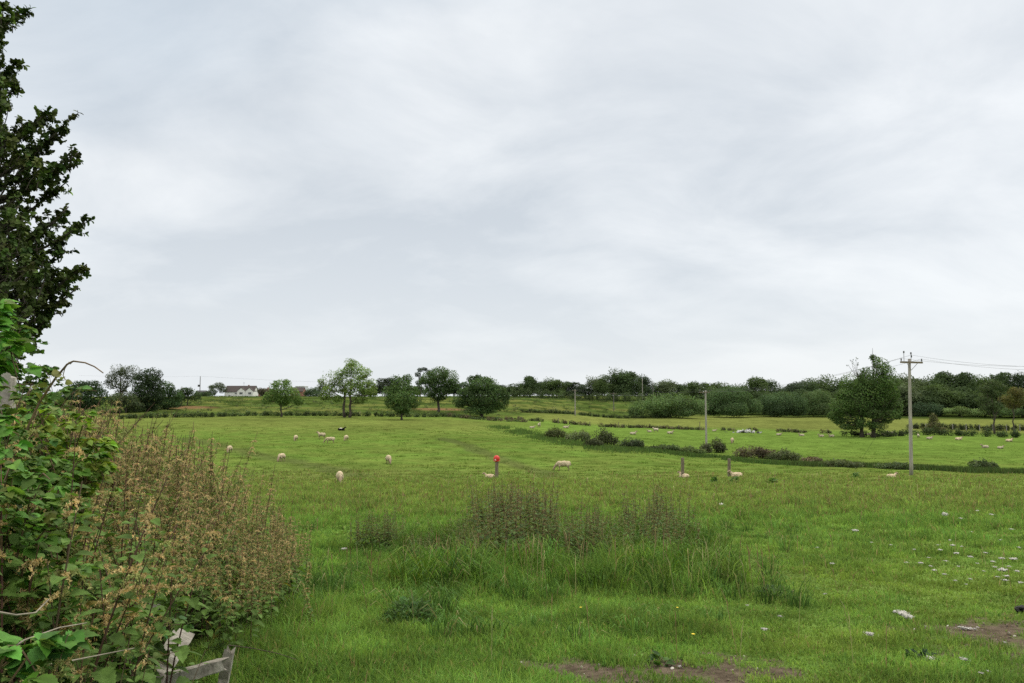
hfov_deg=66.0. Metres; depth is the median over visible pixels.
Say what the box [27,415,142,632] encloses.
nettle
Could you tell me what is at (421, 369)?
skyline tree
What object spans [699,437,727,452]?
bush
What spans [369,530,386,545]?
nettle
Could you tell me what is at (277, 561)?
nettle
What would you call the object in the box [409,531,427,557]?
nettle
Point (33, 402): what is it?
bramble
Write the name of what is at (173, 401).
skyline tree
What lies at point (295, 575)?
nettle
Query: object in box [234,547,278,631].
nettle
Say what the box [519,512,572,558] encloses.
nettle
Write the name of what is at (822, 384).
woodland tree
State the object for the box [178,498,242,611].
nettle
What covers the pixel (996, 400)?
woodland tree
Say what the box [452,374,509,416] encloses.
field tree
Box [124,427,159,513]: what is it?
nettle
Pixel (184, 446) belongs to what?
nettle
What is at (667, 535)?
nettle
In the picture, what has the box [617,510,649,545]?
nettle
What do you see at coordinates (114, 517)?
nettle
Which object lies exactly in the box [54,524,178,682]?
nettle
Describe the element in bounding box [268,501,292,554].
nettle
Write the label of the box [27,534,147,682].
nettle
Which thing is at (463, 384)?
skyline tree
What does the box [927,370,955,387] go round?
woodland tree
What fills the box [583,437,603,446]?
bush
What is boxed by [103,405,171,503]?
nettle
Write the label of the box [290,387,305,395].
cottage
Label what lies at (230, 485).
nettle
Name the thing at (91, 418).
nettle
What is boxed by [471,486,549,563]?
nettle
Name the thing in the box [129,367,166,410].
skyline tree
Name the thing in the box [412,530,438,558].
nettle
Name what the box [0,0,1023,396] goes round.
sky
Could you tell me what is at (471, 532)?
nettle
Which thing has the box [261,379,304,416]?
field tree
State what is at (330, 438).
sheep
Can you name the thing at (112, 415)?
nettle
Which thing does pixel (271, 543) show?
nettle
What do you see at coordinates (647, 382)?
woodland tree
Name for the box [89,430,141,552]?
nettle
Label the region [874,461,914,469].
bush
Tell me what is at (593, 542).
nettle
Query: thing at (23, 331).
bramble
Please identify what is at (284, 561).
nettle
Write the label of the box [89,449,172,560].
nettle
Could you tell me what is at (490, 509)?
nettle
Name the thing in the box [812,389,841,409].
woodland tree
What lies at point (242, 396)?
hedge
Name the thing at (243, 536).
nettle
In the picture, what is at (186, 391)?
skyline tree
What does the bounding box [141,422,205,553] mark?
nettle
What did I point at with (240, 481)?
nettle
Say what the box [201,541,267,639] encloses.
nettle
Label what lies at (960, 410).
thicket
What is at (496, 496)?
nettle
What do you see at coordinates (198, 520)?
nettle
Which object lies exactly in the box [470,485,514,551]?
nettle
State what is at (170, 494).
nettle
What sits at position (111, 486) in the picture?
nettle
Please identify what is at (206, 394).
skyline tree
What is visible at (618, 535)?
nettle
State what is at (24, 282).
evergreen tree
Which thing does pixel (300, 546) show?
nettle
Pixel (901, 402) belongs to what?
woodland tree
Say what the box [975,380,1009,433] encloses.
field tree
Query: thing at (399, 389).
field tree
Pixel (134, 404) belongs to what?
skyline tree
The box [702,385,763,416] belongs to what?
thicket
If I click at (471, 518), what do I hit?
nettle
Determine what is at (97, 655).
dead cane
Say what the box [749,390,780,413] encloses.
woodland tree
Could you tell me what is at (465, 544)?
nettle
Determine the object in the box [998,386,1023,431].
field tree
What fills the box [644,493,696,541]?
nettle
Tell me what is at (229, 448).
sheep
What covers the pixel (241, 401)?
scrub
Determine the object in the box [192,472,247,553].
nettle
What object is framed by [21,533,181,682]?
nettle
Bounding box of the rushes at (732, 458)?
[622,446,796,465]
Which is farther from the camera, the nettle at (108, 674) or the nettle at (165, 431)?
the nettle at (165, 431)
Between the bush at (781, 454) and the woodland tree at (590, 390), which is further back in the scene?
the woodland tree at (590, 390)
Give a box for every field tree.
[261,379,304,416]
[317,358,377,417]
[381,374,421,419]
[418,366,459,411]
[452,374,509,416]
[826,348,903,437]
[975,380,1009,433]
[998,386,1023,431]
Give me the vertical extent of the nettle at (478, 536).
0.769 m
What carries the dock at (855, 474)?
on the ground at (456, 446)
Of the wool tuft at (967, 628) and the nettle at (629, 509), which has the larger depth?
the nettle at (629, 509)
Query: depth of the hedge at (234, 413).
181.17 m
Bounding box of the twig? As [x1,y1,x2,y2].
[228,645,295,659]
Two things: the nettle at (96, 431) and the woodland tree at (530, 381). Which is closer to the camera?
the nettle at (96, 431)
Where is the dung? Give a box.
[1014,605,1023,612]
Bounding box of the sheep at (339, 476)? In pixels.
[336,471,343,481]
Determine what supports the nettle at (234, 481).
on the ground at (456, 446)
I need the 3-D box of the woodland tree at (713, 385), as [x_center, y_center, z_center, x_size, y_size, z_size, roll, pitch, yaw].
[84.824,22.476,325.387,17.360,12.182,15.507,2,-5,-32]
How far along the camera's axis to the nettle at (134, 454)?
8.38 m
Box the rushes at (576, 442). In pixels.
[480,424,657,453]
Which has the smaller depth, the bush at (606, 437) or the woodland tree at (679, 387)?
the bush at (606, 437)
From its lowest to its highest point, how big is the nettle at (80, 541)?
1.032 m
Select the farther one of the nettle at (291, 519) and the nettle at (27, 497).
the nettle at (291, 519)
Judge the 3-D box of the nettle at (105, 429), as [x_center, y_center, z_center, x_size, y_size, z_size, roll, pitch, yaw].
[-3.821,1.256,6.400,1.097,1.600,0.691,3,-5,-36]
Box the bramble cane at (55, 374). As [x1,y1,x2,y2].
[23,360,103,439]
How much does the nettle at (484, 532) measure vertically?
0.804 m
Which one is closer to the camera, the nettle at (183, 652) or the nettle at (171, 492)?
the nettle at (183, 652)
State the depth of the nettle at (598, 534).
12.23 m
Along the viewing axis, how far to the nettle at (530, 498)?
15.58 m
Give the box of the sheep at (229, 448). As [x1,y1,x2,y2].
[227,446,232,452]
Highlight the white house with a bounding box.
[220,385,257,396]
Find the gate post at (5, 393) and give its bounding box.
[0,372,16,409]
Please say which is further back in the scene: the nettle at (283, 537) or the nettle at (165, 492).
the nettle at (283, 537)
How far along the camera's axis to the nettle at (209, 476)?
8.46 m
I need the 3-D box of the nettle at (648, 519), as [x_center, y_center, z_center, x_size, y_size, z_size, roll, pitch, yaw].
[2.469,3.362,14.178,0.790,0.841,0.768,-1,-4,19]
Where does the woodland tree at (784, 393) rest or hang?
on the ground at (456, 446)
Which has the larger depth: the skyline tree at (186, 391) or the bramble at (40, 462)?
the skyline tree at (186, 391)
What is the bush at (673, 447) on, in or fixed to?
on the ground at (456, 446)
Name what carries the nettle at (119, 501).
on the ground at (456, 446)
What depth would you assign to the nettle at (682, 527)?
13.39 m
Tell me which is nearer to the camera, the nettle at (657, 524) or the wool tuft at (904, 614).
the wool tuft at (904, 614)
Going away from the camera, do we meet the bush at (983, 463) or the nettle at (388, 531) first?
the nettle at (388, 531)
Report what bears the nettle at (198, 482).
on the ground at (456, 446)
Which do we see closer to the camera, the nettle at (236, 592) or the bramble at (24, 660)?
the bramble at (24, 660)
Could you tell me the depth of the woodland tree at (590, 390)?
347.77 m
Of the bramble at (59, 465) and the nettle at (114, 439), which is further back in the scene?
the nettle at (114, 439)
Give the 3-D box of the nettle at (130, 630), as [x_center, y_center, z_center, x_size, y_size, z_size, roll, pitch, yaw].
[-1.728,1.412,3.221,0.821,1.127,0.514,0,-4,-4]
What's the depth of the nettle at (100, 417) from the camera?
8.79 m
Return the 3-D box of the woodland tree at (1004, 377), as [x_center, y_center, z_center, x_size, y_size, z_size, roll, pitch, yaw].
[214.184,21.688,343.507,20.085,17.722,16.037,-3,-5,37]
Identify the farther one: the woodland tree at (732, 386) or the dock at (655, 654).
the woodland tree at (732, 386)
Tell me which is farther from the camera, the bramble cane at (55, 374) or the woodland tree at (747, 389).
the woodland tree at (747, 389)
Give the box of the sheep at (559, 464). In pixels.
[553,461,570,470]
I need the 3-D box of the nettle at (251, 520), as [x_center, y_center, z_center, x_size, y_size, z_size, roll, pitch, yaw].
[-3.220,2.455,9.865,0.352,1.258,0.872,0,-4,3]
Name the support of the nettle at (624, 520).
on the ground at (456, 446)
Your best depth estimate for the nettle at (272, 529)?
9.64 m
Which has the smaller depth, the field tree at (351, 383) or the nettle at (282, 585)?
the nettle at (282, 585)
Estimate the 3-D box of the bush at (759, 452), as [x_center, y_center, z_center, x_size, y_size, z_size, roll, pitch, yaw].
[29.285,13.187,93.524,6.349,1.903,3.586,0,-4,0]
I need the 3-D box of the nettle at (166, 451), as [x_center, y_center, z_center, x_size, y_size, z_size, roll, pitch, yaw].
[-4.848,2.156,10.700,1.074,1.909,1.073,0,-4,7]
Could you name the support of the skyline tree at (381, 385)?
on the ground at (456, 446)
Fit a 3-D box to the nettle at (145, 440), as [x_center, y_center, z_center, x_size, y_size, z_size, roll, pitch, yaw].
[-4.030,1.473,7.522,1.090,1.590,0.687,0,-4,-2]
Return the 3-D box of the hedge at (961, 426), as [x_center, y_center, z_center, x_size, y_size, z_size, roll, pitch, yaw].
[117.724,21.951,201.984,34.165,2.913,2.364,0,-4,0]
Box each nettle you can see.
[0,398,26,545]
[0,434,94,677]
[0,465,175,682]
[0,540,96,682]
[0,551,204,682]
[1,389,55,457]
[1,412,50,474]
[1,602,99,682]
[3,425,106,629]
[3,476,120,682]
[5,629,81,682]
[20,404,110,437]
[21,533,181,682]
[22,403,114,516]
[26,404,86,458]
[26,471,101,637]
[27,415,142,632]
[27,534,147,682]
[31,392,122,453]
[35,420,107,540]
[41,633,76,682]
[48,501,114,631]
[53,480,176,682]
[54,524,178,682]
[57,391,97,492]
[57,406,103,494]
[59,518,158,641]
[64,408,104,437]
[65,418,153,528]
[66,637,208,682]
[68,384,122,538]
[69,577,148,670]
[70,478,156,639]
[76,406,151,484]
[82,449,186,606]
[82,520,221,682]
[88,466,125,594]
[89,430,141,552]
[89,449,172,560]
[91,476,153,606]
[92,448,177,553]
[92,499,178,643]
[94,400,122,434]
[95,427,175,545]
[96,457,176,575]
[99,429,121,551]
[101,490,236,643]
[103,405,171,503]
[103,410,177,506]
[104,430,151,544]
[107,423,160,499]
[108,443,199,507]
[110,435,187,508]
[117,434,192,504]
[119,426,161,551]
[121,423,155,545]
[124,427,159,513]
[126,451,210,558]
[128,443,209,553]
[129,452,230,576]
[131,441,211,561]
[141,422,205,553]
[148,485,204,628]
[151,437,192,571]
[151,460,181,538]
[151,539,235,642]
[159,476,213,629]
[159,489,238,626]
[160,507,251,638]
[166,453,226,548]
[169,438,228,534]
[170,459,228,555]
[172,431,257,561]
[174,430,202,552]
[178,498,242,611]
[180,443,225,572]
[183,462,276,595]
[186,529,263,625]
[191,497,226,611]
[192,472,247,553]
[193,555,261,653]
[195,479,254,562]
[198,475,252,577]
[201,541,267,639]
[210,475,235,587]
[211,542,270,625]
[212,456,242,549]
[213,473,247,614]
[215,472,264,561]
[221,530,295,625]
[226,500,264,588]
[226,531,278,609]
[231,481,255,573]
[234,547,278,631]
[235,524,281,610]
[235,535,264,628]
[238,487,277,567]
[238,512,291,610]
[240,479,277,578]
[245,543,297,611]
[246,539,298,617]
[251,497,281,580]
[253,509,270,612]
[259,496,276,551]
[267,506,295,591]
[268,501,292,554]
[269,512,281,549]
[269,518,314,582]
[272,529,290,608]
[273,519,298,606]
[276,502,304,594]
[277,533,301,595]
[282,524,303,592]
[283,525,298,602]
[289,516,311,573]
[298,552,312,608]
[300,581,313,622]
[346,511,380,546]
[354,507,395,548]
[355,511,390,547]
[357,508,404,550]
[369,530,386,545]
[373,508,405,549]
[404,534,428,555]
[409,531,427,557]
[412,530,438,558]
[416,535,439,558]
[421,534,435,562]
[427,519,461,546]
[439,525,463,544]
[443,529,466,549]
[454,519,503,557]
[456,519,486,548]
[456,522,498,556]
[460,506,501,548]
[463,526,495,555]
[465,481,521,525]
[465,520,495,546]
[468,513,510,554]
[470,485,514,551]
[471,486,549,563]
[472,493,499,538]
[473,492,524,520]
[474,479,540,524]
[478,493,523,530]
[482,483,539,519]
[483,479,544,525]
[483,485,550,547]
[486,491,562,552]
[488,482,561,549]
[498,486,540,530]
[499,480,548,516]
[500,478,554,525]
[506,506,558,552]
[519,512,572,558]
[523,502,556,534]
[526,520,556,550]
[549,508,587,555]
[550,503,590,534]
[552,498,595,559]
[562,506,613,553]
[566,512,605,554]
[574,528,610,557]
[584,502,626,541]
[586,507,619,529]
[590,507,616,555]
[595,516,627,553]
[597,520,635,558]
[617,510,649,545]
[618,517,654,555]
[620,491,661,527]
[621,519,653,548]
[622,491,676,528]
[623,484,672,531]
[630,506,672,536]
[637,492,691,531]
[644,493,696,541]
[645,480,688,539]
[649,499,682,552]
[651,519,686,550]
[652,510,703,556]
[655,512,696,548]
[662,512,685,546]
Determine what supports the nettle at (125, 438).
on the ground at (456, 446)
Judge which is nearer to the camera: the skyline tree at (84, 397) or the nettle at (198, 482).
the nettle at (198, 482)
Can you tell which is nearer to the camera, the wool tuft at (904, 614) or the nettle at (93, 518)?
the nettle at (93, 518)
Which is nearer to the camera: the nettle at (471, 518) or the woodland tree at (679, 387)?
the nettle at (471, 518)
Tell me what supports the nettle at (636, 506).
on the ground at (456, 446)
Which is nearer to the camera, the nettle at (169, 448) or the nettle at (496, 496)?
the nettle at (169, 448)
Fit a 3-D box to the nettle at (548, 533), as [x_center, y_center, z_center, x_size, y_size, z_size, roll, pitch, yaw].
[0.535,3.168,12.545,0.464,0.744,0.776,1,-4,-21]
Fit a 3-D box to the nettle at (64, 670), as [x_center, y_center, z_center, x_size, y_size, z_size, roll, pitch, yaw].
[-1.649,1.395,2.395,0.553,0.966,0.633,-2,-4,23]
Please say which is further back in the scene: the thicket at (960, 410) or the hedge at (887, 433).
the thicket at (960, 410)
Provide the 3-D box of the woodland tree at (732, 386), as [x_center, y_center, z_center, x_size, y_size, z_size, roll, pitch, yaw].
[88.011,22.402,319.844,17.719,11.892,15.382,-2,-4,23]
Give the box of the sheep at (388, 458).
[385,455,391,463]
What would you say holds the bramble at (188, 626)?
on the ground at (456, 446)
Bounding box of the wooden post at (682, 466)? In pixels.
[681,458,683,477]
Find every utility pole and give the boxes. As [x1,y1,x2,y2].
[572,388,576,415]
[699,388,709,443]
[900,351,922,474]
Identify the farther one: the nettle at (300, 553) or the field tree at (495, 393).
the field tree at (495, 393)
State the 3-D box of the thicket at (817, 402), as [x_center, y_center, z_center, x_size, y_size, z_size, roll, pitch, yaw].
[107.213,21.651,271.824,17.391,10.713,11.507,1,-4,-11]
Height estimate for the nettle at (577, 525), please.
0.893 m
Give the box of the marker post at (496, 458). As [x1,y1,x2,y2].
[493,455,499,476]
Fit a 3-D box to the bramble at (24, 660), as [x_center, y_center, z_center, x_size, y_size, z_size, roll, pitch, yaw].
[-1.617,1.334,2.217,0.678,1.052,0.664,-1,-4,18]
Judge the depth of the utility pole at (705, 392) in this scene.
118.38 m
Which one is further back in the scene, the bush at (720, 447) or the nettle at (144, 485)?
the bush at (720, 447)
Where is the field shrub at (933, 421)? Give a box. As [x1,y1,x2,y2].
[920,413,947,432]
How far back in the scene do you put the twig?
5.15 m
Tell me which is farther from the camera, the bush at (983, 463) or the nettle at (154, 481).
the bush at (983, 463)
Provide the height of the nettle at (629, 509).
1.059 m
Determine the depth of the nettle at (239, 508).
10.01 m
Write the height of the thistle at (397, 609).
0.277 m
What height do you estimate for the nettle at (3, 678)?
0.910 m
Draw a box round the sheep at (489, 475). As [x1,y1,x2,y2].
[482,472,494,477]
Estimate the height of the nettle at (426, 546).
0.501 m
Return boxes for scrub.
[117,394,675,416]
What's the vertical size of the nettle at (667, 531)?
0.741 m
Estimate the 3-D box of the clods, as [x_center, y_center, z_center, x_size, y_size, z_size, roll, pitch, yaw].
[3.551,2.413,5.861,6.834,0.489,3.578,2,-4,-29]
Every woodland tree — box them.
[416,386,426,394]
[504,382,526,393]
[518,375,544,391]
[536,380,548,393]
[540,376,571,395]
[560,381,589,396]
[576,384,593,398]
[584,375,606,396]
[591,373,622,398]
[604,367,648,399]
[633,373,655,400]
[650,387,659,400]
[653,379,678,398]
[670,382,688,397]
[680,381,707,406]
[695,387,725,413]
[699,381,728,398]
[719,382,744,391]
[719,386,765,411]
[741,376,769,393]
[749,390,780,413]
[758,378,783,392]
[771,381,810,393]
[776,391,792,399]
[789,378,818,393]
[792,388,818,412]
[804,374,838,391]
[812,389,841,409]
[821,378,851,392]
[831,389,860,411]
[883,393,907,407]
[889,372,931,411]
[892,380,925,415]
[907,389,944,415]
[914,374,942,387]
[919,383,965,415]
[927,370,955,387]
[941,371,984,393]
[946,386,984,415]
[961,390,996,416]
[970,374,1003,399]
[981,389,1023,416]
[986,371,1023,398]
[1004,370,1023,399]
[1004,389,1023,416]
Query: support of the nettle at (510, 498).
on the ground at (456, 446)
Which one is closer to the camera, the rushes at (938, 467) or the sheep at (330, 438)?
the rushes at (938, 467)
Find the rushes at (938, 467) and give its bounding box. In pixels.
[784,460,1023,473]
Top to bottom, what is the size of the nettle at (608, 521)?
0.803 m
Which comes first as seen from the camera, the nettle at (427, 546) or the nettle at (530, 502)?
the nettle at (427, 546)
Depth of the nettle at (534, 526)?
12.51 m
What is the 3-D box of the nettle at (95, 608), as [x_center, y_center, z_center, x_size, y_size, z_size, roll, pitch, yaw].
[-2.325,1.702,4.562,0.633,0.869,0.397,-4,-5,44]
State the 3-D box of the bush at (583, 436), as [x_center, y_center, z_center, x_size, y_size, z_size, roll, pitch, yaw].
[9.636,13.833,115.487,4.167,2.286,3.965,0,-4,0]
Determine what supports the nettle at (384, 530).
on the ground at (456, 446)
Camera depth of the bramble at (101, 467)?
4.60 m
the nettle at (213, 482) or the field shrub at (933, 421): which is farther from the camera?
the field shrub at (933, 421)
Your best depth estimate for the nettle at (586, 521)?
12.80 m
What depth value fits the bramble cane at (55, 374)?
4.12 m
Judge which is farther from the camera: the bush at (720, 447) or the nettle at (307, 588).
the bush at (720, 447)
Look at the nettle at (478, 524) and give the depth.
13.77 m
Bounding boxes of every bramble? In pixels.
[0,298,42,484]
[0,317,69,423]
[0,382,94,483]
[0,443,112,634]
[0,447,104,682]
[0,629,99,682]
[1,428,76,546]
[3,407,121,672]
[5,580,193,682]
[14,355,69,428]
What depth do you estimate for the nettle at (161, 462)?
9.37 m
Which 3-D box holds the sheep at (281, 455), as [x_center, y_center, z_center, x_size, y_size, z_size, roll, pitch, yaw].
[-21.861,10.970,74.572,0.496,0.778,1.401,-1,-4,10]
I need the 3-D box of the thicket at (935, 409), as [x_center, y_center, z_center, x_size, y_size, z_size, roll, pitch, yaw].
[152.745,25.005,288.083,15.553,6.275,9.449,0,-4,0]
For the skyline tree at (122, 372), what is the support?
on the ground at (456, 446)
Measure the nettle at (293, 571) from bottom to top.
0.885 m
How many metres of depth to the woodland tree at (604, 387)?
336.40 m
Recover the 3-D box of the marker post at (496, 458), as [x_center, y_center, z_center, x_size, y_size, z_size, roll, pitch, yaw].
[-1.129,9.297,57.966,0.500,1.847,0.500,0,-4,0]
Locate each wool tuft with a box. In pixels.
[892,609,912,618]
[955,626,976,629]
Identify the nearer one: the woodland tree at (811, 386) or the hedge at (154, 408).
the hedge at (154, 408)
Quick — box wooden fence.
[148,603,235,682]
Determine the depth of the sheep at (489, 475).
58.06 m
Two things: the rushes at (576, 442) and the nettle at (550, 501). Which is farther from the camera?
the rushes at (576, 442)
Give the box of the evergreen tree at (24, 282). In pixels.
[0,0,94,376]
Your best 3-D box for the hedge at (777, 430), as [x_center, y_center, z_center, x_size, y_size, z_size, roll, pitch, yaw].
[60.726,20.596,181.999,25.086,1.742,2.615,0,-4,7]
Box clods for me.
[520,615,1023,682]
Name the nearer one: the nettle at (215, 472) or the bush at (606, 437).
the nettle at (215, 472)
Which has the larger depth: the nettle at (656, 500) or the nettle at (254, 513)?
the nettle at (656, 500)
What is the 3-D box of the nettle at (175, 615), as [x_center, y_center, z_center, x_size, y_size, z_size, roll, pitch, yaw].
[-2.494,1.685,5.669,0.858,1.236,0.442,-1,-4,11]
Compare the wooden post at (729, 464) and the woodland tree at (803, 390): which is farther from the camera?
the woodland tree at (803, 390)
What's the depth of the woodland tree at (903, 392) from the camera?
295.42 m
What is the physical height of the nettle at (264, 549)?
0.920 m
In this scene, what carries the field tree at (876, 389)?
on the ground at (456, 446)
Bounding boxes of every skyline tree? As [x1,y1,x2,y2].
[56,380,109,415]
[103,363,140,409]
[107,393,144,412]
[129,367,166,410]
[157,380,184,408]
[177,387,202,404]
[193,392,213,396]
[207,382,227,394]
[256,387,268,395]
[302,387,322,396]
[373,378,394,396]
[415,367,431,396]
[453,381,469,390]
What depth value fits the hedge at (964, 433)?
176.54 m
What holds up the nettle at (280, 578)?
on the ground at (456, 446)
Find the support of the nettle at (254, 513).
on the ground at (456, 446)
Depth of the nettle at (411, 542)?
12.80 m
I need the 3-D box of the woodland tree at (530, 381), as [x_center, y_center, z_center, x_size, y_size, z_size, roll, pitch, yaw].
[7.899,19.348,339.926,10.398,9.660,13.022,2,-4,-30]
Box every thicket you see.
[627,392,708,417]
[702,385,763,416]
[758,391,810,416]
[798,389,840,415]
[912,401,945,416]
[940,406,984,417]
[979,405,1023,417]
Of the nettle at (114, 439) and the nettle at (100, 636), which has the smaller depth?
the nettle at (100, 636)
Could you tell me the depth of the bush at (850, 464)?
77.53 m
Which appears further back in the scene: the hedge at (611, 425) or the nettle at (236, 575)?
the hedge at (611, 425)
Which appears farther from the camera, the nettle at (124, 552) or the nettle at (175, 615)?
the nettle at (175, 615)
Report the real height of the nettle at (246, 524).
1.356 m
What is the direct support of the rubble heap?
on the ground at (456, 446)
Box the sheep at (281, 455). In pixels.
[276,453,285,461]
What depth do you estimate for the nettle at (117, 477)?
7.18 m
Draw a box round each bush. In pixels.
[543,425,566,437]
[564,428,590,441]
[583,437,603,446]
[592,426,620,445]
[616,436,644,447]
[646,443,679,450]
[679,445,707,453]
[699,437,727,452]
[732,444,776,458]
[765,447,801,460]
[801,456,822,461]
[818,458,864,467]
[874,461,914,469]
[967,457,999,467]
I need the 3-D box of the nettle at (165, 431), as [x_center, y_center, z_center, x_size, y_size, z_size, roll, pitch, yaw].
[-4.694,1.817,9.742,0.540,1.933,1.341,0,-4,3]
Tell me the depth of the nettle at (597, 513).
12.66 m
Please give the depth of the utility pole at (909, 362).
60.66 m
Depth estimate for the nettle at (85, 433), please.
7.69 m
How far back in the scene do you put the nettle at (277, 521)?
8.51 m
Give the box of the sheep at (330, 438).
[323,437,334,442]
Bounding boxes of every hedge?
[96,403,184,414]
[119,410,448,418]
[197,395,310,396]
[446,412,528,421]
[487,386,654,402]
[504,416,704,429]
[520,409,670,417]
[721,427,831,432]
[839,429,907,436]
[902,426,1020,437]
[905,421,1023,430]
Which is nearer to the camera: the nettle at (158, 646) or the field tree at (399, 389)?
the nettle at (158, 646)
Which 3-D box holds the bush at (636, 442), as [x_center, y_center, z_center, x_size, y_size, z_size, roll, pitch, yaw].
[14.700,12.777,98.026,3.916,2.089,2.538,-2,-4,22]
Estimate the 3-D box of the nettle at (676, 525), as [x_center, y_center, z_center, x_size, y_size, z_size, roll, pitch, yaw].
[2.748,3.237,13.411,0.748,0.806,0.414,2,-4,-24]
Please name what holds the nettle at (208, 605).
on the ground at (456, 446)
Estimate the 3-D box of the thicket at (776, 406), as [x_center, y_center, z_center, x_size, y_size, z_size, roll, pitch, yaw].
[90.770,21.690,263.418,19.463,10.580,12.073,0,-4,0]
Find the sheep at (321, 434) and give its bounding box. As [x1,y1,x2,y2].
[316,431,325,436]
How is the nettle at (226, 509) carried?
on the ground at (456, 446)
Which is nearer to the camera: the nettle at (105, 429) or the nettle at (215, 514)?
the nettle at (105, 429)
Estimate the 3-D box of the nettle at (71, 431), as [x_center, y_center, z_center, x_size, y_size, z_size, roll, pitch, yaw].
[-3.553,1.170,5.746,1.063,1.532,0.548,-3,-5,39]
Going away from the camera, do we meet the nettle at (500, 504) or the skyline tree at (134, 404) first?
the nettle at (500, 504)
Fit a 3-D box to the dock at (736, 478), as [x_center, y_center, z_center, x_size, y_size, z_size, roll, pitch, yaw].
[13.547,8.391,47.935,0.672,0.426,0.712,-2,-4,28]
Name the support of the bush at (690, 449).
on the ground at (456, 446)
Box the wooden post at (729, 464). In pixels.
[727,458,730,475]
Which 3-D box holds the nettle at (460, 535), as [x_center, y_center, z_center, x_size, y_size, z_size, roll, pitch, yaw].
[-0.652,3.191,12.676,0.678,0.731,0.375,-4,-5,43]
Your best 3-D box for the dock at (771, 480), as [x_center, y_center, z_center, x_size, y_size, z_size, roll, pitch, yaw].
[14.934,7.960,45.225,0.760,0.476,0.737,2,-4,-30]
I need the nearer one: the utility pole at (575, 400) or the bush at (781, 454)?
the bush at (781, 454)
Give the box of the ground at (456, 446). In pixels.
[20,396,1023,682]
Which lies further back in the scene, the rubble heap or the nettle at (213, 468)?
the rubble heap
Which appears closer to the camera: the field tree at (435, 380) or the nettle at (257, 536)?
the nettle at (257, 536)
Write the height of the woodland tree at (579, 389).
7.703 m
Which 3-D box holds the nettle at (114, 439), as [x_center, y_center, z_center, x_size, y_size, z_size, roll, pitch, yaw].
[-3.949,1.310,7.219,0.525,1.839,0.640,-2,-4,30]
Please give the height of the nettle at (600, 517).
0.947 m
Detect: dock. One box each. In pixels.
[647,650,674,666]
[730,476,738,481]
[768,477,777,483]
[851,472,861,477]
[905,648,936,659]
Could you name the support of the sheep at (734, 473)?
on the ground at (456, 446)
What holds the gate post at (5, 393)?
on the ground at (456, 446)
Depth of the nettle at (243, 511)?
10.87 m
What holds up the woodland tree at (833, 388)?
on the ground at (456, 446)
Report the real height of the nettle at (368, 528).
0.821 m
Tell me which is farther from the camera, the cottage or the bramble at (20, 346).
the cottage
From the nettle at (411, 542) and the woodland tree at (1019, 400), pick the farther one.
the woodland tree at (1019, 400)
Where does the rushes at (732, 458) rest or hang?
on the ground at (456, 446)
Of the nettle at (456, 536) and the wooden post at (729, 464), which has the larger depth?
the wooden post at (729, 464)
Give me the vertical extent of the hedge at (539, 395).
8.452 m
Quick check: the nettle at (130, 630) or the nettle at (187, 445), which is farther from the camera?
the nettle at (187, 445)
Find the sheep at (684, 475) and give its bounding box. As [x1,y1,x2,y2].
[677,471,688,477]
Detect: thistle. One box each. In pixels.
[379,595,443,627]
[758,583,795,599]
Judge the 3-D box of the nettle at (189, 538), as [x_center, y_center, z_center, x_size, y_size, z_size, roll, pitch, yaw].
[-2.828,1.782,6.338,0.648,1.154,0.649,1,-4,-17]
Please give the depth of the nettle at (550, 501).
15.18 m
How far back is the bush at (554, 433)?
119.43 m
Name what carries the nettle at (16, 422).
on the ground at (456, 446)
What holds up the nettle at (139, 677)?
on the ground at (456, 446)
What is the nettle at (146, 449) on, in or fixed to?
on the ground at (456, 446)
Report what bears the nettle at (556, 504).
on the ground at (456, 446)
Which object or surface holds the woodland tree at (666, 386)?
on the ground at (456, 446)
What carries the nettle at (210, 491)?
on the ground at (456, 446)
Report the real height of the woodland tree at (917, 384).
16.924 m
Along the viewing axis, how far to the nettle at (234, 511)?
8.18 m
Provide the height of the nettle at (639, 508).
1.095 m
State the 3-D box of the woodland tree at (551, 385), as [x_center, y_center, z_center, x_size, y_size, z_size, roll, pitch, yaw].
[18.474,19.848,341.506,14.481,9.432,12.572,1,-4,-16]
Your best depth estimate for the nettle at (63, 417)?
6.09 m
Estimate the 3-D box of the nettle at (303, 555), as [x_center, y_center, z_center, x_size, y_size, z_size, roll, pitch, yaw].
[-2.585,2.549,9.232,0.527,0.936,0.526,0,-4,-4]
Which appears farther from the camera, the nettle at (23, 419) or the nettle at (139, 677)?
the nettle at (23, 419)
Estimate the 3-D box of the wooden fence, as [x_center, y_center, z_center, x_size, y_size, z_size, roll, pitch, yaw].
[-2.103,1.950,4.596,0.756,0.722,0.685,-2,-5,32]
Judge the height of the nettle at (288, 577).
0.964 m
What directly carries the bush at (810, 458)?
on the ground at (456, 446)
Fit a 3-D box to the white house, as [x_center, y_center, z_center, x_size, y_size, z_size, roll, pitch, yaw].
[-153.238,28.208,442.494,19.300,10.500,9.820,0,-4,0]
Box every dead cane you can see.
[0,599,48,615]
[16,622,86,644]
[49,648,133,664]
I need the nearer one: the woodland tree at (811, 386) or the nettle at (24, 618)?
the nettle at (24, 618)
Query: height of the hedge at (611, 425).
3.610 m
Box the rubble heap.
[732,429,761,432]
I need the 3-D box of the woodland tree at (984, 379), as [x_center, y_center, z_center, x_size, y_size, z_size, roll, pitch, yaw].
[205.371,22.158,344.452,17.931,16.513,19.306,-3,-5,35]
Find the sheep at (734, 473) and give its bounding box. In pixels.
[727,470,741,476]
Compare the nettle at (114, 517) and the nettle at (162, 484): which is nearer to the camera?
the nettle at (114, 517)

